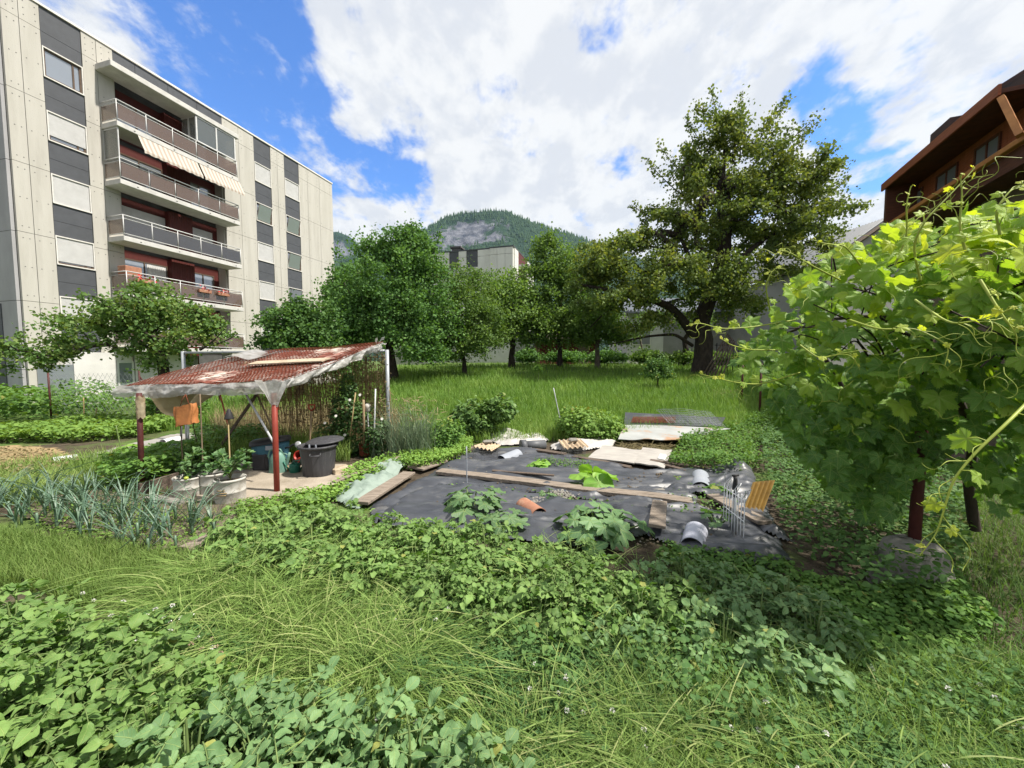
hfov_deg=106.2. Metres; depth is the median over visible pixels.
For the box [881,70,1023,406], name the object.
chalet
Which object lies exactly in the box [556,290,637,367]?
apple tree
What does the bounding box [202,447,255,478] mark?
tomato plant
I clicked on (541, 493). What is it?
courgette plant
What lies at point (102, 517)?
leek
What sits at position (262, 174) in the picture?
window
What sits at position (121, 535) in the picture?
leek
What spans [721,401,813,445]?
weeds
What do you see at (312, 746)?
potato plant
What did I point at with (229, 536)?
potato plant
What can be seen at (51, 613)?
potato plant
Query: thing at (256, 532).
potato plant
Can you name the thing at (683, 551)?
potato plant
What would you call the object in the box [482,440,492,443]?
stone
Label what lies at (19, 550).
grass
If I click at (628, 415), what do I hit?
ground sheet
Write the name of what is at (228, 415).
flower pot
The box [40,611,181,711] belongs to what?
potato plant
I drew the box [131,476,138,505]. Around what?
leek
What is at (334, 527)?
potato plant
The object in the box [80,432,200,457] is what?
garden path
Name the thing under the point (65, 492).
leek
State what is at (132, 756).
potato plant
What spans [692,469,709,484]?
half pipe
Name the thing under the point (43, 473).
leek
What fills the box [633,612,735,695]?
potato plant
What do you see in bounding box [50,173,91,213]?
window
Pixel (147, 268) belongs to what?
balcony door
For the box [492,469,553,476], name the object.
plank
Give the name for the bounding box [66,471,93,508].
leek
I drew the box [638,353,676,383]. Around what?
elder shrub
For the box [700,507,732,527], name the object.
courgette plant
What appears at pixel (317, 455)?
dustbin
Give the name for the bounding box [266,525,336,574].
potato plant
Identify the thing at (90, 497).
leek
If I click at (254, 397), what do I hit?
plank
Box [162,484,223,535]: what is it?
leek
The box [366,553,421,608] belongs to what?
potato plant
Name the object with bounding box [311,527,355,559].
potato plant
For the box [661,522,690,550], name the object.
weeds
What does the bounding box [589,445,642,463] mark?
cardboard
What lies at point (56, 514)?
leek
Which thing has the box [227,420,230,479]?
bamboo stake
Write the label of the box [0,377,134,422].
bean rows
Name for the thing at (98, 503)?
leek
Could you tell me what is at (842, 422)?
grape vine
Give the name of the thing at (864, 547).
weeds
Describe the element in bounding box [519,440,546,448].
drain pipe
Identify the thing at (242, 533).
potato plant
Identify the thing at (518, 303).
apple tree
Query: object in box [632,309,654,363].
sapling
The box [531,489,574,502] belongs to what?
pebbles
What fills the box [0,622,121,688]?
potato plant
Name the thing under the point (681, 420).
wire netting
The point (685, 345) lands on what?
apple tree
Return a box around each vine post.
[739,365,744,401]
[759,364,762,411]
[866,325,955,599]
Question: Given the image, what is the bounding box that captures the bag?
[173,394,199,427]
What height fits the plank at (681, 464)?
0.049 m
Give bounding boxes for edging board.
[138,472,178,494]
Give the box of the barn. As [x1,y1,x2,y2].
[715,218,907,365]
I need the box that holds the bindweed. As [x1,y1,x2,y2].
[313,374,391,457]
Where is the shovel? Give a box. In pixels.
[308,404,314,439]
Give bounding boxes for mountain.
[333,232,361,259]
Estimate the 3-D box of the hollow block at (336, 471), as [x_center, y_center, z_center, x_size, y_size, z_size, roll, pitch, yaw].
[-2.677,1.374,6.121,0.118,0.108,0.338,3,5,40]
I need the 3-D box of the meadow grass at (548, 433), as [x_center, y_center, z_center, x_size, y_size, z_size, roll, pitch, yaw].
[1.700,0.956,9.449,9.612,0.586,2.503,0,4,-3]
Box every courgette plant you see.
[443,485,507,522]
[482,508,529,534]
[536,488,556,498]
[552,500,654,555]
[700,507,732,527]
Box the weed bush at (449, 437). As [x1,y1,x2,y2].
[420,417,466,451]
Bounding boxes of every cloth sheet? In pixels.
[488,428,547,444]
[551,438,616,450]
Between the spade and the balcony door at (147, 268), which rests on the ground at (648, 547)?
the spade
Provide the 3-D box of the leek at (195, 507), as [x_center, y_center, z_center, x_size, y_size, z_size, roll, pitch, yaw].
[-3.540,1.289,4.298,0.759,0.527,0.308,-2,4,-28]
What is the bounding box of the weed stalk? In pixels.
[532,364,544,379]
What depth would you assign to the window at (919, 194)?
14.30 m
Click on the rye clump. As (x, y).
(410, 439)
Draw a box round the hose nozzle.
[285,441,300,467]
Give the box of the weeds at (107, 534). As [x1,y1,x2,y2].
[24,500,219,556]
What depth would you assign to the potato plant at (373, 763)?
1.46 m
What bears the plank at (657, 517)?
on the ground sheet at (421, 503)
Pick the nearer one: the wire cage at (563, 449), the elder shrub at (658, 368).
the wire cage at (563, 449)
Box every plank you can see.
[178,534,213,551]
[220,394,258,448]
[332,456,400,482]
[357,471,414,504]
[407,461,427,468]
[415,459,447,470]
[436,468,692,502]
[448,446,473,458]
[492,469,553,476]
[535,448,566,454]
[565,454,631,467]
[648,499,666,528]
[650,459,710,468]
[664,464,684,470]
[706,494,772,524]
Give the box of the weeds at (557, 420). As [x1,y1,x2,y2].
[498,415,622,428]
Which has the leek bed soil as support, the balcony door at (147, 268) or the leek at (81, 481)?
the leek at (81, 481)
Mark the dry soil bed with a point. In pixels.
(32, 448)
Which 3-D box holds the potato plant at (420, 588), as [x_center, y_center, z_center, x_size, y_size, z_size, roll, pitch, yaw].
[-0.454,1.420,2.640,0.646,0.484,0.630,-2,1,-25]
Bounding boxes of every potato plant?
[0,578,50,639]
[0,578,98,657]
[0,581,33,615]
[0,599,114,656]
[0,602,64,671]
[0,603,142,716]
[0,610,66,658]
[0,617,66,715]
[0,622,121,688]
[0,639,138,762]
[0,651,174,767]
[0,652,75,720]
[0,653,103,751]
[0,697,113,767]
[0,718,34,745]
[14,708,152,767]
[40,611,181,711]
[41,613,206,751]
[41,630,197,754]
[58,756,80,767]
[78,734,181,767]
[80,680,224,767]
[109,649,244,767]
[113,697,281,767]
[142,758,246,767]
[148,657,299,767]
[160,699,353,767]
[181,668,313,766]
[187,523,258,563]
[194,505,274,554]
[199,677,360,767]
[215,537,284,577]
[217,501,277,535]
[217,534,318,585]
[223,522,271,562]
[228,656,368,767]
[240,516,306,560]
[245,696,348,767]
[256,685,398,767]
[257,509,298,525]
[258,538,343,595]
[260,513,313,541]
[264,488,325,537]
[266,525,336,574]
[275,503,349,558]
[293,504,344,539]
[294,667,460,767]
[298,532,375,591]
[304,498,375,542]
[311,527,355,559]
[320,514,368,543]
[323,546,404,615]
[332,524,399,578]
[334,514,395,546]
[340,739,389,767]
[346,685,507,767]
[347,531,412,584]
[362,520,424,560]
[363,509,437,550]
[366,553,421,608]
[378,535,448,585]
[389,550,464,612]
[390,758,421,767]
[397,516,468,559]
[397,562,482,632]
[398,519,444,552]
[412,535,478,585]
[416,711,535,767]
[428,556,485,612]
[433,518,495,557]
[441,561,517,629]
[448,517,523,569]
[452,550,530,597]
[454,543,503,582]
[458,578,523,641]
[476,566,553,613]
[481,532,548,576]
[486,585,585,659]
[499,535,566,584]
[504,558,588,639]
[526,554,597,596]
[527,575,613,656]
[539,526,609,579]
[542,545,621,591]
[542,559,624,619]
[567,596,649,671]
[582,573,651,621]
[586,555,645,615]
[608,581,699,650]
[615,571,708,632]
[621,552,692,607]
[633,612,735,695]
[636,574,735,652]
[644,547,721,594]
[672,586,766,635]
[672,594,788,693]
[681,563,744,615]
[703,560,769,613]
[713,573,805,643]
[720,624,868,710]
[735,565,843,637]
[764,593,884,675]
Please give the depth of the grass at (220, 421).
8.57 m
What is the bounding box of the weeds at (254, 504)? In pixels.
[234,492,330,518]
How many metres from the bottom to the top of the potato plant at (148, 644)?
0.362 m
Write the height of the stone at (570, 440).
0.080 m
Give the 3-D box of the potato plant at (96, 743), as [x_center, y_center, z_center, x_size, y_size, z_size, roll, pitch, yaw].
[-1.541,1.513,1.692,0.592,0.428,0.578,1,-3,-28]
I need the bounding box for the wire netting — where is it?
[658,408,726,427]
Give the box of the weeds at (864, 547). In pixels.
[760,404,985,606]
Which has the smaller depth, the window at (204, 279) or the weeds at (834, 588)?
the weeds at (834, 588)
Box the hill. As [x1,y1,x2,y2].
[334,211,700,360]
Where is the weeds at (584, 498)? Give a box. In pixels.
[448,483,688,511]
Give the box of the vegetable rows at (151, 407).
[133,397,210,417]
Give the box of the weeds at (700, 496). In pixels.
[671,482,737,511]
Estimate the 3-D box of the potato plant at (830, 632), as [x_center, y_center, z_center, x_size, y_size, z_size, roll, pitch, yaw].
[1.823,1.484,2.332,0.630,0.397,0.604,3,4,-5]
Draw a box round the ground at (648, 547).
[0,361,1023,767]
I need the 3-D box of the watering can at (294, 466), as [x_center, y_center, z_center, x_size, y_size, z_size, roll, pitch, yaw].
[-3.480,1.319,6.118,0.155,0.214,0.254,3,5,45]
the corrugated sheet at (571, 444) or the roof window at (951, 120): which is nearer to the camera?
the corrugated sheet at (571, 444)
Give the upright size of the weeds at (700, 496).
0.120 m
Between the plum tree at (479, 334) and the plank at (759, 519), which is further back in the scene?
the plum tree at (479, 334)
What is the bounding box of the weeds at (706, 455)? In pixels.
[666,424,763,472]
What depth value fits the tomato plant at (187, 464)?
5.12 m
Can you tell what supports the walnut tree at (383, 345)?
on the ground at (648, 547)
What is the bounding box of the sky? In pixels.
[37,0,1023,284]
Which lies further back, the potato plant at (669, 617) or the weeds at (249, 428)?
the weeds at (249, 428)
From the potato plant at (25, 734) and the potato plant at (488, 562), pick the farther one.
the potato plant at (488, 562)
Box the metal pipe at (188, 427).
[187,425,189,438]
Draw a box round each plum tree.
[412,255,518,375]
[516,221,612,366]
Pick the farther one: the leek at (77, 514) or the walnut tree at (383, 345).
the walnut tree at (383, 345)
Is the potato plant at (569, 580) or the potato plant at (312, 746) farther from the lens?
the potato plant at (569, 580)
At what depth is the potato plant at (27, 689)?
1.84 m
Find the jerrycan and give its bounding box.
[252,452,268,470]
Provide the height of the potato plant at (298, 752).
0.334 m
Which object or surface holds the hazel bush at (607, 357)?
on the ground at (648, 547)
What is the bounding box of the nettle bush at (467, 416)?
[447,392,518,437]
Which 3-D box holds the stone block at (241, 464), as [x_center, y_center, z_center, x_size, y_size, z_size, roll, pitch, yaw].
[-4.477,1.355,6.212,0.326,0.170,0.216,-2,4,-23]
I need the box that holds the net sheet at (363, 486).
[330,458,405,507]
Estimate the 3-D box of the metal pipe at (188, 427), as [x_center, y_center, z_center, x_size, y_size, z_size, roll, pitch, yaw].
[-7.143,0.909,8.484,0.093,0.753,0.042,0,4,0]
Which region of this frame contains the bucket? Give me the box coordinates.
[292,451,299,459]
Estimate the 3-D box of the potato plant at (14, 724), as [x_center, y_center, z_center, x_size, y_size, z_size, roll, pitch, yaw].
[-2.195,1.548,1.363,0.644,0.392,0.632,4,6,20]
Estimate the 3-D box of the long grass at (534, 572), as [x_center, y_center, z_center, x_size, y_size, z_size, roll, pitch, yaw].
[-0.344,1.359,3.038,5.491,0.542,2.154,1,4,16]
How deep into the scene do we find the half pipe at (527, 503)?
4.55 m
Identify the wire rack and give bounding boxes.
[723,473,751,537]
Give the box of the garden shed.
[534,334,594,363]
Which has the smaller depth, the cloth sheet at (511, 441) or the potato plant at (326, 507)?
the potato plant at (326, 507)
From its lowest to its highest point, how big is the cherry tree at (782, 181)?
14.327 m
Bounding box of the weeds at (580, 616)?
[271,547,824,653]
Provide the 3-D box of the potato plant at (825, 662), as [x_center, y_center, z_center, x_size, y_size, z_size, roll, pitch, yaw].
[1.498,1.505,2.116,0.734,0.379,0.667,3,2,23]
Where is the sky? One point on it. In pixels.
(546, 111)
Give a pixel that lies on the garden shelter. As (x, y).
(273, 376)
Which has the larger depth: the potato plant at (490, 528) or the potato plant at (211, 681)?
the potato plant at (490, 528)
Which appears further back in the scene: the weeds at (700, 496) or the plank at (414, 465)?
the plank at (414, 465)
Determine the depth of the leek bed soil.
4.33 m
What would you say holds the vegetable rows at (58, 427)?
on the ground at (648, 547)
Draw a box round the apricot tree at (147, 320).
[0,274,239,415]
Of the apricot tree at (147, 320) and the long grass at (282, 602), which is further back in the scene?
the apricot tree at (147, 320)
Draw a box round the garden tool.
[732,474,738,530]
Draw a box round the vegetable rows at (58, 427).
[0,411,174,442]
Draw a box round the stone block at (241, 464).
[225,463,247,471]
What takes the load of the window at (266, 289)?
in the apartment building at (117, 167)
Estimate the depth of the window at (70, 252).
18.26 m
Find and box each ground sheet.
[369,447,697,522]
[378,483,792,569]
[624,412,724,426]
[658,457,793,541]
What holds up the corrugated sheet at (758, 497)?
on the ground at (648, 547)
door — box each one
[115,97,160,148]
[116,361,134,401]
[120,152,163,193]
[122,205,165,245]
[125,258,167,294]
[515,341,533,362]
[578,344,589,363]
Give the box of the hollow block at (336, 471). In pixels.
[332,464,354,474]
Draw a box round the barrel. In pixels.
[249,435,290,465]
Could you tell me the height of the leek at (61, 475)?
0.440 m
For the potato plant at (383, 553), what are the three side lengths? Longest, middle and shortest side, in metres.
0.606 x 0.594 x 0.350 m
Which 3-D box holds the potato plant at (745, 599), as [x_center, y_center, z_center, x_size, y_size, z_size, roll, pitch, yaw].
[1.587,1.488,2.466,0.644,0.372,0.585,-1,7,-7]
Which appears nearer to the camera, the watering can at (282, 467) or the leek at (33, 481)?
the leek at (33, 481)
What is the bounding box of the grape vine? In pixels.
[687,156,1023,572]
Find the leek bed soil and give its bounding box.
[22,488,250,548]
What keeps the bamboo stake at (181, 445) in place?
in the planter tub at (194, 482)
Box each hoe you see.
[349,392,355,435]
[373,389,375,457]
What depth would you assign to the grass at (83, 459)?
5.92 m
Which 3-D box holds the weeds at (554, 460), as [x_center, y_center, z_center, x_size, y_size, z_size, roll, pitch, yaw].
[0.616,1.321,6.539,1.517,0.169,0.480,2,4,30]
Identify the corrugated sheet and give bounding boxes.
[474,443,500,450]
[558,438,588,448]
[745,480,774,511]
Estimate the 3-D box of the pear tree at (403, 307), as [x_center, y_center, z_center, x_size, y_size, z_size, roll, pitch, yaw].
[-5.378,-3.720,17.674,7.055,7.425,5.960,0,4,0]
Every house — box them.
[383,332,533,364]
[610,298,728,363]
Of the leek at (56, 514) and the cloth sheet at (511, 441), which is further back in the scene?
the cloth sheet at (511, 441)
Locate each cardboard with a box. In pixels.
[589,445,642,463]
[634,447,671,468]
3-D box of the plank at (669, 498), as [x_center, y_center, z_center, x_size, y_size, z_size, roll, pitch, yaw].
[0.536,1.401,5.356,3.586,0.064,0.200,1,4,21]
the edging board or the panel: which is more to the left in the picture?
the edging board
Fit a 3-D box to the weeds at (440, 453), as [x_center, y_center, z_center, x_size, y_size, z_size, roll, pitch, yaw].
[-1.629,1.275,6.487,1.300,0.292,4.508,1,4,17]
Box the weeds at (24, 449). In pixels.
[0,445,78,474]
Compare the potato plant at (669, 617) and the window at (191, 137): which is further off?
the window at (191, 137)
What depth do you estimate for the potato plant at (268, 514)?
3.96 m
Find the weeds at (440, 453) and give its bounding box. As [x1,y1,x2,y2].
[278,433,472,508]
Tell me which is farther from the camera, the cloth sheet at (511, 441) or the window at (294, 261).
the window at (294, 261)
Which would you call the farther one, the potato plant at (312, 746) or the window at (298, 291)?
the window at (298, 291)
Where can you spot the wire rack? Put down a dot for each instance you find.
(741, 498)
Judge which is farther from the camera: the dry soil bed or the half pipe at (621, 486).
the dry soil bed
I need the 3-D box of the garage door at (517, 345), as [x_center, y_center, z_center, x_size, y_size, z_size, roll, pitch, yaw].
[1.200,-2.895,35.870,2.400,2.200,0.080,0,4,0]
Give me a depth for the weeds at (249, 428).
7.47 m
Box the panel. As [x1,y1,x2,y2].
[631,416,675,422]
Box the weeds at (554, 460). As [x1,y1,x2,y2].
[534,455,589,467]
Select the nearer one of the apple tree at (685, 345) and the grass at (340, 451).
the grass at (340, 451)
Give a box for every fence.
[47,371,285,418]
[181,349,392,451]
[714,343,739,371]
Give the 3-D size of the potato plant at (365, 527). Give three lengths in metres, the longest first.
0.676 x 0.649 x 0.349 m
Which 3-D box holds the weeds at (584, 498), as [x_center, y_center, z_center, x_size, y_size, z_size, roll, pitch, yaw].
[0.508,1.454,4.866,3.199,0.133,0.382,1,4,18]
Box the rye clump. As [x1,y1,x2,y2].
[354,395,453,459]
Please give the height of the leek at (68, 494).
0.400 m
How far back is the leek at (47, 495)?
4.56 m
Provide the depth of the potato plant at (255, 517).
3.86 m
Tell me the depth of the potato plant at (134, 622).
2.09 m
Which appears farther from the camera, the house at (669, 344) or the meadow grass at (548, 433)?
the house at (669, 344)
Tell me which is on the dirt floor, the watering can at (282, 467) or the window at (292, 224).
the watering can at (282, 467)
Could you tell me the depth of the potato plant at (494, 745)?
1.45 m
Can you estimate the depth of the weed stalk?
16.98 m
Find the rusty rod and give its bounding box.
[219,395,227,424]
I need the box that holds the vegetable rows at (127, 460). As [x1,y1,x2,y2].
[93,437,220,491]
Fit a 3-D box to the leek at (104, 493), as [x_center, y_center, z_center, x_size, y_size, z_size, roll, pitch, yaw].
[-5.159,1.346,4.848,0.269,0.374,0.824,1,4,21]
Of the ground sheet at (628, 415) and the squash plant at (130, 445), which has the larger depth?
the ground sheet at (628, 415)
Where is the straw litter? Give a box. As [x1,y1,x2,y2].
[610,440,675,450]
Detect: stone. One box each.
[142,495,185,504]
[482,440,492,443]
[568,438,577,442]
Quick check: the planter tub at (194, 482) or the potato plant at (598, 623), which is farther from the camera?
the planter tub at (194, 482)
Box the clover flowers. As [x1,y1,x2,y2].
[188,638,227,659]
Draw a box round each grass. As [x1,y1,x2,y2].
[0,443,145,506]
[0,522,216,612]
[25,513,552,767]
[32,481,257,551]
[134,540,462,711]
[146,360,969,433]
[192,422,359,462]
[203,503,924,734]
[205,396,405,450]
[345,575,1023,767]
[395,408,745,443]
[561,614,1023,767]
[864,460,1023,701]
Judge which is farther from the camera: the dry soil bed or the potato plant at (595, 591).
the dry soil bed
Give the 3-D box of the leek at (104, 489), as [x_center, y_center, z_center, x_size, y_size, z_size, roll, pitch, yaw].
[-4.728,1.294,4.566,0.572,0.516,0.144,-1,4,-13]
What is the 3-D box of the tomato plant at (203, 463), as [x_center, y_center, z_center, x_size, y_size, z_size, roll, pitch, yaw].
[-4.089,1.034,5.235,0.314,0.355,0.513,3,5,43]
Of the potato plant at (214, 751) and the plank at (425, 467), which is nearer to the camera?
the potato plant at (214, 751)
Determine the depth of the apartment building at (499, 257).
60.33 m
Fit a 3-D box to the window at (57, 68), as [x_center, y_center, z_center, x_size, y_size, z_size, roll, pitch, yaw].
[-20.774,-14.453,17.795,0.145,1.320,1.350,1,4,16]
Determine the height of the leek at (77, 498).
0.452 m
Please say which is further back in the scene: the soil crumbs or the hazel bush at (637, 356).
the hazel bush at (637, 356)
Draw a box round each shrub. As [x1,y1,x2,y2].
[554,402,627,442]
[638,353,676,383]
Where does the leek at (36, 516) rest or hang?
on the ground at (648, 547)
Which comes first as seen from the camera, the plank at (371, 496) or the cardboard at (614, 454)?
the plank at (371, 496)
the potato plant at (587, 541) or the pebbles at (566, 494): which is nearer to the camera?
the potato plant at (587, 541)
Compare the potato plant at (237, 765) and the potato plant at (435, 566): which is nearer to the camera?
the potato plant at (237, 765)
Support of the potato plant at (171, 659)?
on the ground at (648, 547)
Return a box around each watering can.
[267,448,290,473]
[283,460,301,472]
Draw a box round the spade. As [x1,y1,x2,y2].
[359,400,368,456]
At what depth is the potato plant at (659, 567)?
2.84 m
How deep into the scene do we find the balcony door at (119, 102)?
21.12 m
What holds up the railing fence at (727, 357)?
on the ground at (648, 547)
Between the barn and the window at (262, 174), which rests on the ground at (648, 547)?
the barn
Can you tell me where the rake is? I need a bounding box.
[365,403,370,452]
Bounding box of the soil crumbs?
[382,457,736,544]
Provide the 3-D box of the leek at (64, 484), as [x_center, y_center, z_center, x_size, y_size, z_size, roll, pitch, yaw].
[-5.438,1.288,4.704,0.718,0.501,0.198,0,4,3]
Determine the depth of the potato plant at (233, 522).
3.57 m
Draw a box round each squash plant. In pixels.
[114,444,136,450]
[526,459,550,467]
[568,464,617,487]
[703,483,731,493]
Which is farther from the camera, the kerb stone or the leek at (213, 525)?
the kerb stone
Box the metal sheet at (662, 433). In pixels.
[618,425,729,440]
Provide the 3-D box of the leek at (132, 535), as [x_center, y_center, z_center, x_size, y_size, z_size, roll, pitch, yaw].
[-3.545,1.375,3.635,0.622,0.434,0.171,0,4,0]
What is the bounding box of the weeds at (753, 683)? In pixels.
[501,617,1023,767]
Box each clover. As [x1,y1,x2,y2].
[81,592,258,664]
[349,588,1023,767]
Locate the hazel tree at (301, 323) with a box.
[243,289,354,398]
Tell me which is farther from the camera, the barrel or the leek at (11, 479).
the barrel
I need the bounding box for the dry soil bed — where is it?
[0,445,72,464]
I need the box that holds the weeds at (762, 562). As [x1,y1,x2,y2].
[654,543,825,596]
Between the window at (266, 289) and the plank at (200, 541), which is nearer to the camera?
the plank at (200, 541)
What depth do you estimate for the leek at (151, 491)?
4.42 m
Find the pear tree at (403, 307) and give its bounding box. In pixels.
[311,212,469,380]
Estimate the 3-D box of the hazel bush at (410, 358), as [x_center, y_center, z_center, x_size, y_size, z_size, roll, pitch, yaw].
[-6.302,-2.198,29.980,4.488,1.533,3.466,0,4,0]
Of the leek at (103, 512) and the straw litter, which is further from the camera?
the straw litter
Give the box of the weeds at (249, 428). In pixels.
[188,415,265,446]
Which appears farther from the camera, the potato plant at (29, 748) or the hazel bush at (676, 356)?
the hazel bush at (676, 356)
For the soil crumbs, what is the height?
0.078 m
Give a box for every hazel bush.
[322,357,368,381]
[402,355,457,363]
[514,345,541,364]
[538,346,590,364]
[585,347,629,365]
[622,345,667,363]
[662,348,737,364]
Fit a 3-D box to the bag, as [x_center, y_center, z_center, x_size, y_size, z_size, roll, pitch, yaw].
[-4.269,0.349,5.031,0.283,0.430,0.136,0,4,0]
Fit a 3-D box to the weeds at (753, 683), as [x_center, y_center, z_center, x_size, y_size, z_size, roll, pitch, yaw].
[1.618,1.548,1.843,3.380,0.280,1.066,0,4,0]
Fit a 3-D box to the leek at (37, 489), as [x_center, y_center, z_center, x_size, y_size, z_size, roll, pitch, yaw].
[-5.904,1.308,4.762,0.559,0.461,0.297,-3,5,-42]
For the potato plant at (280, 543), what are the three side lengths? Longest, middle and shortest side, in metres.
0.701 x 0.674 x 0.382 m
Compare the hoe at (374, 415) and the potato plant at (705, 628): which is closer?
the potato plant at (705, 628)
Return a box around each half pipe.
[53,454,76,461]
[159,436,180,441]
[498,449,522,457]
[516,498,545,513]
[614,485,641,487]
[680,521,707,544]
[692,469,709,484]
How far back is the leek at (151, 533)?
3.52 m
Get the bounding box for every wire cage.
[473,446,497,459]
[561,444,585,457]
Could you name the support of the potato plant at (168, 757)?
on the ground at (648, 547)
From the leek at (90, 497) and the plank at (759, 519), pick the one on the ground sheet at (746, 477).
the plank at (759, 519)
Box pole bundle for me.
[703,334,735,378]
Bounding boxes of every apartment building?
[0,0,334,405]
[431,245,533,330]
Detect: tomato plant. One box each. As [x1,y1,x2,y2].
[175,446,213,481]
[189,448,231,474]
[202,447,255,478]
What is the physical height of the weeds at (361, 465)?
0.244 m
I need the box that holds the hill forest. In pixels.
[334,208,698,360]
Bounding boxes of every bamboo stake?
[180,426,183,473]
[199,394,203,472]
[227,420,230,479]
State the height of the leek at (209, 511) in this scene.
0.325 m
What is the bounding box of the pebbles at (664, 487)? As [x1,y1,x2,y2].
[453,470,776,542]
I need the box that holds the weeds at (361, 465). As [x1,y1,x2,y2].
[341,451,398,480]
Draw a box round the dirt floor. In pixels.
[165,463,350,501]
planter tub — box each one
[172,472,204,498]
[197,469,223,494]
[213,473,246,504]
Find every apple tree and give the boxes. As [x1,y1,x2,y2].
[463,263,567,368]
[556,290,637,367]
[631,306,717,366]
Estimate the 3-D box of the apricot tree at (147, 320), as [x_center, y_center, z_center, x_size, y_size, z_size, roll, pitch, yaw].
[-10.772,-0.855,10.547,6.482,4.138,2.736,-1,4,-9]
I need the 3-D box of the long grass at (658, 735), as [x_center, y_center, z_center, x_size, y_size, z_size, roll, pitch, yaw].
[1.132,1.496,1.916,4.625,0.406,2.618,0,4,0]
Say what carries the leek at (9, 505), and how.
on the ground at (648, 547)
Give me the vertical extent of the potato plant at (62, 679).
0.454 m
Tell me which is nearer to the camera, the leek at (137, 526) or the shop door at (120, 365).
the leek at (137, 526)
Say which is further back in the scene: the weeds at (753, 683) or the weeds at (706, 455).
the weeds at (706, 455)
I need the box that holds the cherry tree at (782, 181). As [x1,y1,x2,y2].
[562,83,878,376]
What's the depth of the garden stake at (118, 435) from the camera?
7.50 m
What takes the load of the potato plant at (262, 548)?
on the ground at (648, 547)
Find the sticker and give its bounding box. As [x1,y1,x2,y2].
[658,454,666,459]
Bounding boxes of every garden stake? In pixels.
[115,425,120,447]
[466,446,466,482]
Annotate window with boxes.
[36,365,75,404]
[41,45,84,95]
[46,110,87,154]
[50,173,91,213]
[54,235,95,270]
[59,296,96,324]
[189,137,208,175]
[190,182,210,210]
[193,227,212,257]
[195,272,214,303]
[254,161,270,187]
[256,201,272,226]
[257,241,273,263]
[258,280,275,301]
[284,178,299,201]
[286,215,300,236]
[287,251,301,271]
[288,287,302,301]
[631,328,650,344]
[916,186,923,209]
[930,115,961,141]
[935,161,958,198]
[973,131,1002,173]
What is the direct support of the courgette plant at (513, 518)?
on the ground at (648, 547)
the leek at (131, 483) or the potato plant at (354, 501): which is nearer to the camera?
the potato plant at (354, 501)
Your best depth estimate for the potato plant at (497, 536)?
3.39 m
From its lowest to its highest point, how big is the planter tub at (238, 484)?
0.340 m
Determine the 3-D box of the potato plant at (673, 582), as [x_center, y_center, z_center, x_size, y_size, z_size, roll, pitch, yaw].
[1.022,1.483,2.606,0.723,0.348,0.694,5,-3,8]
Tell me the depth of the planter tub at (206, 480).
5.11 m
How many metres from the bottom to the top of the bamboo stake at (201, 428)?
1.143 m
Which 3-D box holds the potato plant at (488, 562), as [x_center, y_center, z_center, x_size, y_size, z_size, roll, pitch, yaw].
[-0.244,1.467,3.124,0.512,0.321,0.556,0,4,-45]
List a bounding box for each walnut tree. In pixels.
[314,258,364,346]
[350,279,417,359]
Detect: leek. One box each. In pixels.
[0,464,36,494]
[0,466,40,500]
[0,466,80,501]
[0,466,82,502]
[0,477,37,517]
[0,489,86,529]
[1,484,62,520]
[3,472,90,509]
[3,480,39,508]
[3,491,23,527]
[8,467,67,502]
[8,473,46,511]
[12,496,38,525]
[14,472,68,516]
[23,475,109,516]
[24,470,41,492]
[28,462,78,486]
[32,460,96,493]
[33,471,101,499]
[38,485,110,517]
[40,481,71,523]
[42,476,107,524]
[45,489,126,538]
[47,481,71,531]
[48,470,83,494]
[49,473,108,500]
[55,486,152,530]
[57,477,74,509]
[57,493,104,532]
[59,487,150,522]
[60,477,101,497]
[60,480,126,509]
[63,469,146,502]
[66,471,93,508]
[68,508,157,543]
[77,494,115,518]
[80,483,190,530]
[80,497,119,537]
[81,474,139,510]
[83,465,109,492]
[85,498,143,540]
[90,472,105,496]
[93,477,140,521]
[94,487,171,537]
[96,506,169,545]
[97,465,150,500]
[97,496,127,531]
[100,476,194,522]
[102,481,153,524]
[105,502,172,553]
[108,473,170,512]
[108,484,166,511]
[119,481,223,518]
[122,476,163,516]
[127,490,182,544]
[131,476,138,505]
[133,513,222,549]
[137,486,204,530]
[143,499,204,537]
[148,480,231,521]
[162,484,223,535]
[167,490,253,534]
[186,489,219,526]
[196,498,215,526]
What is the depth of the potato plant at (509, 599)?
2.45 m
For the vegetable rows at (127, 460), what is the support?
on the ground at (648, 547)
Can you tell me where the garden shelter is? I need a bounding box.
[111,337,386,491]
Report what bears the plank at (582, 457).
on the ground sheet at (562, 473)
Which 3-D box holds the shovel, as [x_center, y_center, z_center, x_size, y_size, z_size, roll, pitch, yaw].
[-3.544,0.810,6.803,0.141,0.912,0.050,0,4,0]
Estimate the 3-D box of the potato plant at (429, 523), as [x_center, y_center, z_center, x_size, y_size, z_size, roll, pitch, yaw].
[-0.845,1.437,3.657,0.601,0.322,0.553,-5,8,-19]
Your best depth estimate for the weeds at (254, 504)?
4.53 m
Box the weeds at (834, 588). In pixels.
[793,564,1005,665]

